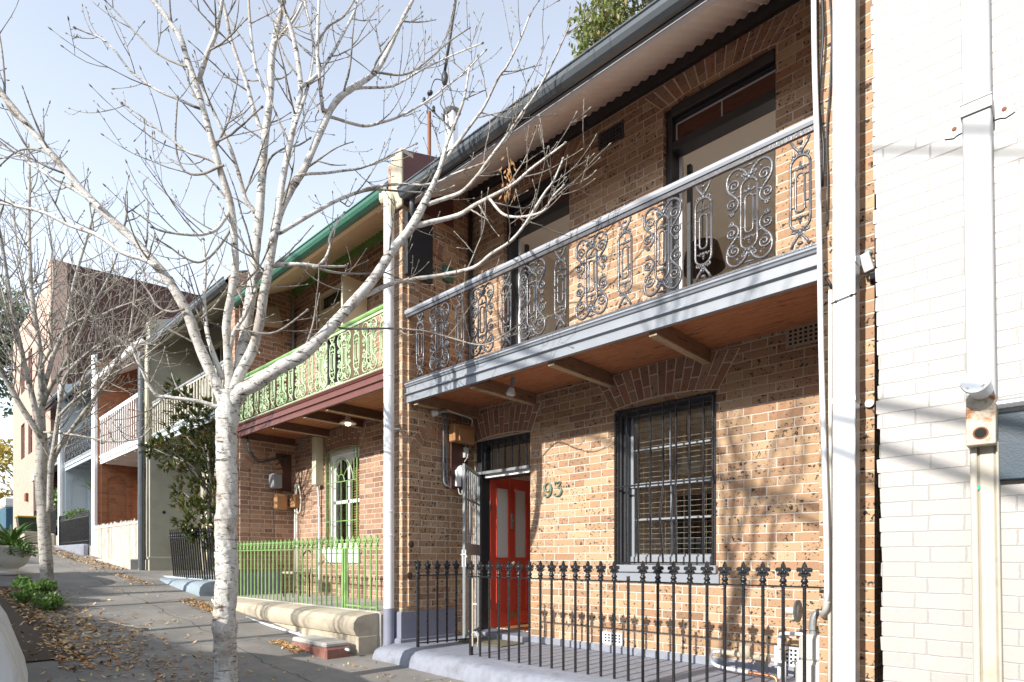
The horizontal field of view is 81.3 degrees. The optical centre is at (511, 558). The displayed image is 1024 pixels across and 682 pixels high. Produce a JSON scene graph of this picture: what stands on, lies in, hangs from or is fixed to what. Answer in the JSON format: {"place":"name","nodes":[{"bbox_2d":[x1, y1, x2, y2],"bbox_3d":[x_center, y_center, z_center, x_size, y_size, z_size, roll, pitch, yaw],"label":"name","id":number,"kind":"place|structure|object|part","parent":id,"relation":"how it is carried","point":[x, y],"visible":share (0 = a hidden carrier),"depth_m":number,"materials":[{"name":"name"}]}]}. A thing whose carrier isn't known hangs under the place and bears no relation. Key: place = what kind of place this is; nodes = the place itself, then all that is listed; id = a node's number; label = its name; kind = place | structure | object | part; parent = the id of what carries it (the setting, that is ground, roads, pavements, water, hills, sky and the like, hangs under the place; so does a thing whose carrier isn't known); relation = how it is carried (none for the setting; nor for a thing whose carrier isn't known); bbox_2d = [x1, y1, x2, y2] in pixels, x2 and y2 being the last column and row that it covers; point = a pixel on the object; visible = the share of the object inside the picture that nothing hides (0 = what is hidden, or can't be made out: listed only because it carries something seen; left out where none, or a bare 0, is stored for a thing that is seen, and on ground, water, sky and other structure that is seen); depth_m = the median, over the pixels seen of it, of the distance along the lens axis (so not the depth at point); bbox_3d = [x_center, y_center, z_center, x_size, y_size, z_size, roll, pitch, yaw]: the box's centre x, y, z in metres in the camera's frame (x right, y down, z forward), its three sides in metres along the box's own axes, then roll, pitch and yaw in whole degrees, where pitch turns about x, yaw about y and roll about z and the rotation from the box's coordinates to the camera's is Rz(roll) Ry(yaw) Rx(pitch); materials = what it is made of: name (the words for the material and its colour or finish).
{"place":"outdoors","nodes":[
{"label":"outdoors","id":0,"kind":"place"},
{"bbox_2d":[0,530,464,681],"bbox_3d":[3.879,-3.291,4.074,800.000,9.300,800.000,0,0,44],"label":"ground","id":1,"kind":"structure","parent":0,"point":[69,577],"depth_m":7.51,"materials":[{"name":"concrete"}]},
{"bbox_2d":[0,437,12,531],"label":"street tree","id":2,"kind":"object","parent":1,"relation":"on","point":[4,449],"visible":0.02,"depth_m":38.85,"materials":[{"name":"yellow plant"}]},
{"bbox_2d":[0,497,12,530],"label":"skip bin","id":3,"kind":"object","parent":1,"relation":"on","point":[6,512],"visible":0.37,"depth_m":34.62,"materials":[{"name":"blue paint"}]},
{"bbox_2d":[0,605,27,681],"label":"covered car","id":4,"kind":"object","parent":1,"relation":"on","point":[13,667],"visible":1,"depth_m":2.74,"materials":[{"name":"fabric"}]},
{"bbox_2d":[0,546,34,574],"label":"planter urn","id":5,"kind":"object","parent":1,"relation":"on","point":[10,564],"visible":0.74,"depth_m":12.13,"materials":[{"name":"concrete"}]},
{"bbox_2d":[3,538,37,557],"bbox_3d":[-9.977,-0.212,12.224,0.656,0.420,0.621,0,0,-19],"label":"garden plant","id":6,"kind":"object","parent":5,"relation":"in","point":[25,545],"visible":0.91,"depth_m":12.11,"materials":[{"name":"green plant"}]},
{"bbox_2d":[0,521,55,549],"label":"agave","id":7,"kind":"object","parent":5,"relation":"in","point":[14,534],"visible":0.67,"depth_m":12.21,"materials":[{"name":"green plant"}]},
{"bbox_2d":[0,274,35,417],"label":"street tree","id":8,"kind":"object","parent":1,"relation":"on","point":[3,385],"visible":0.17,"depth_m":37.18,"materials":[{"name":"green plant"}]},
{"bbox_2d":[14,515,37,537],"bbox_3d":[-19.164,-1.189,23.668,0.680,0.968,0.840,0,0,44],"label":"wheelie bin","id":9,"kind":"object","parent":1,"relation":"on","point":[22,520],"visible":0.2,"depth_m":23.44,"materials":[{"name":"plastic"}]},
{"bbox_2d":[20,529,37,542],"bbox_3d":[-17.960,-0.825,22.177,0.960,0.526,0.460,0,0,44],"label":"planter box","id":10,"kind":"object","parent":1,"relation":"on","point":[31,533],"visible":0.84,"depth_m":21.90,"materials":[{"name":"stone"}]},
{"bbox_2d":[0,586,88,661],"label":"garden bed","id":11,"kind":"object","parent":1,"relation":"on","point":[16,619],"visible":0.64,"depth_m":7.33,"materials":[{"name":"soil"}]},
{"bbox_2d":[10,573,58,601],"bbox_3d":[-7.476,0.474,9.323,0.854,0.509,0.603,0,0,44],"label":"garden plant","id":12,"kind":"object","parent":11,"relation":"on","point":[28,588],"visible":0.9,"depth_m":9.18,"materials":[{"name":"green plant"}]},
{"bbox_2d":[28,591,63,607],"bbox_3d":[-6.879,0.632,8.773,0.425,0.320,0.600,0,0,-15],"label":"garden plant","id":13,"kind":"object","parent":1,"relation":"on","point":[46,602],"visible":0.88,"depth_m":8.77,"materials":[{"name":"green plant"}]},
{"bbox_2d":[29,595,65,610],"bbox_3d":[-6.741,0.649,8.728,0.547,0.256,0.482,0,0,-37],"label":"strappy plant","id":14,"kind":"object","parent":1,"relation":"on","point":[47,608],"visible":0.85,"depth_m":8.67,"materials":[{"name":"green plant"}]},
{"bbox_2d":[45,390,57,544],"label":"terrace house","id":15,"kind":"structure","parent":1,"relation":"on","point":[51,403],"depth_m":23.70,"materials":[{"name":"white paint"}]},
{"bbox_2d":[34,505,56,533],"bbox_3d":[-18.481,-1.420,23.612,4.446,1.150,0.100,0,0,44],"label":"iron fence","id":16,"kind":"object","parent":15,"relation":"on","point":[53,521],"visible":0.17,"depth_m":22.41,"materials":[{"name":"black metal"}]},
{"bbox_2d":[53,487,57,527],"bbox_3d":[-17.791,-1.953,23.391,2.944,1.614,0.807,0,0,44],"label":"hedge plant","id":17,"kind":"object","parent":15,"relation":"on","point":[55,496],"visible":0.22,"depth_m":22.61,"materials":[{"name":"green plant"}]},
{"bbox_2d":[51,590,81,605],"bbox_3d":[-6.925,0.612,9.082,0.613,0.244,0.587,0,0,44],"label":"strappy plant","id":18,"kind":"object","parent":1,"relation":"on","point":[59,596],"visible":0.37,"depth_m":9.13,"materials":[{"name":"green plant"}]},
{"bbox_2d":[54,369,90,554],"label":"terrace house","id":19,"kind":"structure","parent":1,"relation":"on","point":[72,496],"depth_m":21.82,"materials":[{"name":"paint"}]},
{"bbox_2d":[59,510,89,545],"bbox_3d":[-14.716,-0.960,20.026,4.446,1.130,0.100,0,0,44],"label":"iron fence","id":20,"kind":"object","parent":1,"relation":"on","point":[73,530],"visible":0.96,"depth_m":19.76,"materials":[{"name":"black metal"}]},
{"bbox_2d":[62,508,89,519],"bbox_3d":[-14.759,-1.485,20.140,3.431,0.436,0.404,0,0,44],"label":"climbing plant","id":21,"kind":"object","parent":20,"relation":"on","point":[71,512],"visible":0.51,"depth_m":20.06,"materials":[{"name":"green plant"}]},
{"bbox_2d":[13,258,198,535],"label":"apartment building","id":22,"kind":"structure","parent":1,"relation":"on","point":[24,502],"depth_m":28.05,"materials":[{"name":"paint"}]},
{"bbox_2d":[23,425,24,457],"bbox_3d":[-25.199,-6.045,30.962,1.200,1.800,0.100,0,0,44],"label":"window","id":23,"kind":"structure","parent":22,"relation":"in","point":[24,425],"depth_m":31.31,"materials":[{"name":"paint"}]},
{"bbox_2d":[0,114,219,596],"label":"bare tree","id":24,"kind":"object","parent":1,"relation":"on","point":[44,479],"visible":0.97,"depth_m":9.67,"materials":[{"name":"grey plant"}]},
{"bbox_2d":[91,336,145,569],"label":"terrace house","id":25,"kind":"structure","parent":1,"relation":"on","point":[114,481],"depth_m":18.27,"materials":[{"name":"white paint"}]},
{"bbox_2d":[93,518,137,558],"bbox_3d":[-10.909,-0.475,16.422,4.750,1.100,0.070,0,0,44],"label":"paling fence","id":26,"kind":"object","parent":25,"relation":"on","point":[117,540],"visible":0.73,"depth_m":16.24,"materials":[{"name":"white wood"}]},
{"bbox_2d":[108,621,151,629],"bbox_3d":[-5.175,0.904,8.039,0.857,0.091,0.067,0,0,23],"label":"fallen stick","id":27,"kind":"object","parent":1,"relation":"on","point":[130,625],"visible":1,"depth_m":7.98,"materials":[{"name":"beige wood"}]},
{"bbox_2d":[137,269,260,595],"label":"terrace house","id":28,"kind":"structure","parent":1,"relation":"on","point":[160,513],"depth_m":14.68,"materials":[{"name":"beige paint"}]},
{"bbox_2d":[138,375,216,552],"bbox_3d":[-6.427,-1.653,12.191,2.167,4.106,2.344,0,0,-24],"label":"magnolia","id":29,"kind":"object","parent":28,"relation":"on","point":[196,501],"visible":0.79,"depth_m":11.87,"materials":[{"name":"green plant"}]},
{"bbox_2d":[169,527,214,579],"bbox_3d":[-6.494,-0.104,12.068,2.453,1.014,0.054,1,6,44],"label":"iron fence","id":30,"kind":"object","parent":28,"relation":"on","point":[179,552],"visible":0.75,"depth_m":12.05,"materials":[{"name":"black metal"}]},
{"bbox_2d":[206,479,216,571],"bbox_3d":[-7.487,-0.825,15.049,1.000,2.440,0.100,0,0,44],"label":"window","id":31,"kind":"structure","parent":28,"relation":"in","point":[208,514],"depth_m":15.32,"materials":[{"name":"beige paint"}]},
{"bbox_2d":[212,340,224,403],"bbox_3d":[-7.198,-4.195,14.773,1.000,2.300,0.100,0,0,44],"label":"window","id":32,"kind":"structure","parent":28,"relation":"in","point":[218,348],"depth_m":14.83,"materials":[{"name":"black glass"}]},
{"bbox_2d":[0,545,450,681],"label":"fallen leaves","id":33,"kind":"object","parent":1,"relation":"on","point":[201,605],"visible":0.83,"depth_m":7.41,"materials":[{"name":"brown plant"}]},
{"bbox_2d":[211,596,349,650],"bbox_3d":[-3.729,0.893,8.932,0.229,0.470,4.918,0,0,-43],"label":"kerb","id":34,"kind":"object","parent":1,"relation":"on","point":[286,630],"visible":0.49,"depth_m":8.46,"materials":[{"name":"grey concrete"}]},
{"bbox_2d":[213,181,387,655],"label":"terrace house","id":35,"kind":"structure","parent":1,"relation":"on","point":[310,448],"depth_m":10.47,"materials":[{"name":"red brick"}]},
{"bbox_2d":[282,550,310,597],"bbox_3d":[-3.813,0.264,10.642,0.400,0.843,0.404,0,0,44],"label":"garden chair","id":36,"kind":"object","parent":35,"relation":"on","point":[300,572],"visible":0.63,"depth_m":10.62,"materials":[{"name":"metal"}]},
{"bbox_2d":[237,535,383,610],"bbox_3d":[-3.397,0.203,9.317,4.870,1.023,0.051,0,0,44],"label":"iron fence","id":37,"kind":"object","parent":35,"relation":"on","point":[345,565],"visible":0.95,"depth_m":8.93,"materials":[{"name":"green metal"}]},
{"bbox_2d":[322,445,361,562],"bbox_3d":[-2.969,-0.935,10.684,1.228,2.020,0.270,0,0,44],"label":"window","id":38,"kind":"structure","parent":35,"relation":"in","point":[349,455],"depth_m":10.74,"materials":[{"name":"white paint"}]},
{"bbox_2d":[319,274,366,390],"bbox_3d":[-3.020,-3.720,10.639,0.468,2.550,1.902,0,0,-29],"label":"french door","id":39,"kind":"structure","parent":35,"relation":"in","point":[327,298],"depth_m":10.01,"materials":[{"name":"beige paint"}]},
{"bbox_2d":[422,97,454,155],"bbox_3d":[-1.133,-6.184,9.192,0.767,2.215,0.060,0,0,44],"label":"antenna pole","id":40,"kind":"object","parent":35,"relation":"attached to","point":[429,129],"visible":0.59,"depth_m":9.33,"materials":[{"name":"metal"}]},
{"bbox_2d":[418,0,456,131],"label":"service cable","id":41,"kind":"object","parent":40,"relation":"attached to","point":[445,77],"visible":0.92,"depth_m":9.13,"materials":[{"name":"black rubber"}]},
{"bbox_2d":[443,106,460,149],"bbox_3d":[-0.922,-6.076,9.198,0.280,1.741,0.280,0,0,44],"label":"flue pipe","id":42,"kind":"object","parent":35,"relation":"on","point":[451,113],"visible":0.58,"depth_m":9.13,"materials":[{"name":"white metal"}]},
{"bbox_2d":[0,0,610,681],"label":"bare tree","id":43,"kind":"object","parent":1,"relation":"on","point":[234,394],"visible":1,"depth_m":5.32,"materials":[{"name":"grey plant"}]},
{"bbox_2d":[291,635,349,659],"bbox_3d":[-2.412,1.157,7.495,0.890,0.295,0.340,0,0,44],"label":"stone step","id":44,"kind":"object","parent":1,"relation":"on","point":[325,648],"visible":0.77,"depth_m":7.26,"materials":[{"name":"stone"}]},
{"bbox_2d":[566,0,653,57],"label":"gum tree","id":45,"kind":"object","parent":1,"relation":"on","point":[617,11],"visible":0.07,"depth_m":20.48,"materials":[{"name":"green plant"}]},
{"bbox_2d":[372,0,883,681],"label":"terrace house","id":46,"kind":"structure","parent":1,"relation":"on","point":[558,438],"depth_m":6.13,"materials":[{"name":"beige brick"}]},
{"bbox_2d":[415,560,468,646],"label":"iron gate","id":47,"kind":"structure","parent":46,"relation":"attached to","point":[437,565],"depth_m":7.22,"materials":[{"name":"black metal"}]},
{"bbox_2d":[461,463,479,637],"bbox_3d":[-0.531,-0.092,7.670,0.116,2.115,1.028,0,0,4],"label":"security door","id":48,"kind":"structure","parent":46,"relation":"in","point":[472,549],"depth_m":7.69,"materials":[{"name":"white metal"}]},
{"bbox_2d":[477,432,529,628],"bbox_3d":[0.209,-0.275,8.258,1.013,2.660,1.060,0,0,44],"label":"doorway","id":49,"kind":"structure","parent":46,"relation":"in","point":[504,500],"depth_m":8.42,"materials":[{"name":"red paint"}]},
{"bbox_2d":[507,166,568,346],"bbox_3d":[0.403,-3.430,7.618,1.095,2.570,0.280,0,0,44],"label":"french window","id":50,"kind":"structure","parent":46,"relation":"in","point":[560,208],"depth_m":7.78,"materials":[{"name":"grey paint"}]},
{"bbox_2d":[467,560,823,681],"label":"iron fence","id":51,"kind":"object","parent":46,"relation":"on","point":[804,570],"visible":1,"depth_m":5.03,"materials":[{"name":"black metal"}]},
{"bbox_2d":[611,392,719,582],"bbox_3d":[1.621,-0.700,6.303,1.250,1.910,0.285,0,0,44],"label":"window","id":52,"kind":"structure","parent":46,"relation":"in","point":[627,556],"depth_m":6.35,"materials":[{"name":"grey paint"}]},
{"bbox_2d":[672,415,701,475],"bbox_3d":[2.191,-1.456,7.476,0.380,0.838,0.374,0,0,44],"label":"pendant lamp","id":53,"kind":"object","parent":46,"relation":"hanging from","point":[685,465],"visible":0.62,"depth_m":7.35,"materials":[{"name":"beige wicker"}]},
{"bbox_2d":[677,493,711,564],"bbox_3d":[2.759,0.032,8.527,0.739,1.886,0.335,0,0,44],"label":"bookcase","id":54,"kind":"object","parent":46,"relation":"on","point":[683,538],"visible":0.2,"depth_m":8.46,"materials":[{"name":"grey paint"}]},
{"bbox_3d":[2.648,0.080,8.410,0.619,1.550,0.014,0,0,44],"label":"door panel","id":55,"kind":"part","parent":54,"relation":"part of","materials":[{"name":"wood"}]},
{"bbox_2d":[684,183,725,278],"bbox_3d":[2.396,-4.214,7.488,0.540,1.162,0.540,0,0,44],"label":"pendant lamp","id":56,"kind":"object","parent":46,"relation":"hanging from","point":[717,265],"visible":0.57,"depth_m":7.49,"materials":[{"name":"metal"}]},
{"bbox_2d":[666,48,775,292],"bbox_3d":[2.118,-3.430,5.985,1.147,2.570,0.280,0,0,44],"label":"french window","id":57,"kind":"structure","parent":46,"relation":"in","point":[746,94],"depth_m":6.03,"materials":[{"name":"grey paint"}]},
{"bbox_2d":[709,644,789,681],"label":"pipe","id":58,"kind":"object","parent":46,"relation":"on","point":[749,649],"visible":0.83,"depth_m":5.26,"materials":[{"name":"metal"}]},
{"bbox_2d":[777,631,802,678],"bbox_3d":[2.510,0.851,5.101,0.467,0.428,0.034,0,0,44],"label":"elbow pipe","id":59,"kind":"object","parent":46,"relation":"on","point":[779,651],"visible":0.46,"depth_m":5.24,"materials":[{"name":"grey paint"}]},
{"bbox_2d":[785,600,818,681],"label":"gas meter","id":60,"kind":"object","parent":46,"relation":"attached to","point":[812,649],"visible":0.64,"depth_m":4.34,"materials":[{"name":"white metal"}]},
{"bbox_2d":[871,0,1023,681],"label":"white building","id":61,"kind":"structure","parent":1,"relation":"on","point":[948,133],"depth_m":3.25,"materials":[{"name":"brick"}]},
{"bbox_2d":[997,396,1023,410],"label":"awning tube","id":62,"kind":"object","parent":61,"relation":"attached to","point":[1010,403],"visible":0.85,"depth_m":3.00,"materials":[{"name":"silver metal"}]},
{"bbox_2d":[998,411,1023,480],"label":"window","id":63,"kind":"structure","parent":61,"relation":"attached to","point":[1011,442],"depth_m":3.03,"materials":[{"name":"blue glass"}]},
{"bbox_2d":[0,0,642,496],"label":"sky","id":64,"kind":"structure","parent":0,"point":[35,59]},
{"bbox_2d":[457,637,523,646],"bbox_3d":[-0.278,1.045,7.466,0.800,0.016,0.420,0,0,44],"label":"door mat","id":65,"kind":"object","parent":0,"point":[494,642],"depth_m":7.35,"materials":[{"name":"brown fabric"}]}
]}

